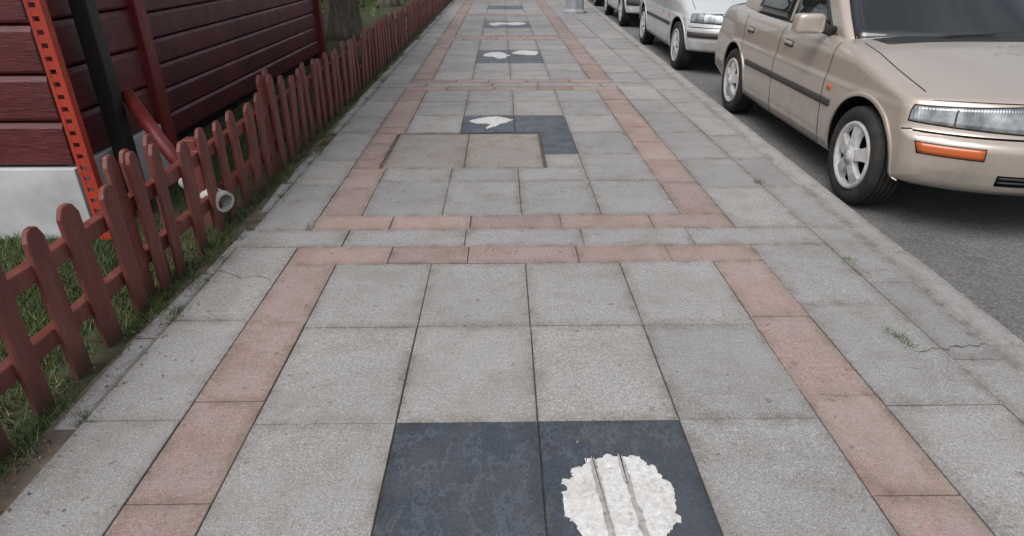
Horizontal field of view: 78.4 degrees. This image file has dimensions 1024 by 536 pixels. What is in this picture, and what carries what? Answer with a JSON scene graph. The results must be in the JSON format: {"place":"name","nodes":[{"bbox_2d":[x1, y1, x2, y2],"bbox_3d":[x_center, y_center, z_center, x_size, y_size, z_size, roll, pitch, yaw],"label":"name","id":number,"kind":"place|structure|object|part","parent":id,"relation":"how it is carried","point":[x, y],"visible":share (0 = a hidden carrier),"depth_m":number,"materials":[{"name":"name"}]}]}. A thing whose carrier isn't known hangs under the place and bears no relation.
{"place":"outdoors","nodes":[
{"label":"outdoors","id":0,"kind":"place"},
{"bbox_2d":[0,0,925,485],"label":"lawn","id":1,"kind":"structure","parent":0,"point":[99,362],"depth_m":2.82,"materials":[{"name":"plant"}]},
{"bbox_2d":[0,0,327,239],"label":"log cabin","id":2,"kind":"object","parent":1,"relation":"on","point":[71,71],"visible":0.73,"depth_m":3.25,"materials":[{"name":"brown wood"}]},
{"bbox_2d":[121,89,233,211],"bbox_3d":[-1.763,-0.614,3.263,0.702,0.554,0.112,15,30,27],"label":"drain pipe","id":3,"kind":"object","parent":2,"relation":"attached to","point":[144,118],"visible":0.48,"depth_m":3.27,"materials":[{"name":"red plastic"}]},
{"bbox_2d":[0,0,449,462],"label":"picket fence","id":4,"kind":"object","parent":1,"relation":"on","point":[192,166],"visible":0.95,"depth_m":2.62,"materials":[{"name":"red paint"}]},
{"bbox_2d":[323,0,362,40],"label":"broadleaf tree","id":5,"kind":"object","parent":1,"relation":"on","point":[342,19],"visible":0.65,"depth_m":10.05,"materials":[{"name":"brown plant"}]},
{"bbox_2d":[321,0,413,25],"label":"hedge","id":6,"kind":"object","parent":1,"relation":"on","point":[372,2],"visible":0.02,"depth_m":14.20,"materials":[{"name":"green plant"}]},
{"bbox_2d":[376,0,400,6],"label":"broadleaf tree","id":7,"kind":"object","parent":1,"relation":"on","point":[388,3],"visible":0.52,"depth_m":15.95,"materials":[{"name":"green plant"}]},
{"bbox_2d":[0,0,1023,535],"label":"pavement","id":8,"kind":"structure","parent":0,"point":[498,282],"depth_m":2.28,"materials":[{"name":"grey concrete"}]},
{"bbox_2d":[562,0,585,13],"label":"street lamp","id":9,"kind":"object","parent":8,"relation":"on","point":[574,6],"visible":1,"depth_m":14.03,"materials":[{"name":"grey metal"}]},
{"bbox_2d":[587,0,1023,341],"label":"road","id":10,"kind":"structure","parent":0,"point":[973,243],"depth_m":3.63,"materials":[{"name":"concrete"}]},
{"bbox_2d":[594,0,601,5],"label":"parked car","id":11,"kind":"object","parent":10,"relation":"on","point":[597,2],"visible":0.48,"depth_m":17.16,"materials":[{"name":"grey paint"}]},
{"bbox_2d":[604,0,639,25],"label":"parked car","id":12,"kind":"object","parent":10,"relation":"on","point":[625,9],"visible":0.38,"depth_m":12.54,"materials":[{"name":"white paint"}]},
{"bbox_2d":[639,0,746,68],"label":"parked car","id":13,"kind":"object","parent":10,"relation":"on","point":[684,30],"visible":0.48,"depth_m":7.87,"materials":[{"name":"silver metal"}]},
{"bbox_2d":[715,0,1023,204],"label":"parked car","id":14,"kind":"object","parent":10,"relation":"on","point":[879,100],"visible":1,"depth_m":3.77,"materials":[{"name":"beige paint"}]},
{"bbox_3d":[2.207,-2.254,5.072,0.143,0.401,0.746,0,27,1],"label":"side window","id":15,"kind":"part","parent":14,"relation":"part of","materials":[{"name":"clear glass"}]},
{"bbox_3d":[2.193,-1.906,4.387,0.135,0.401,0.709,0,27,1],"label":"side window","id":16,"kind":"part","parent":14,"relation":"part of","materials":[{"name":"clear glass"}]}
]}

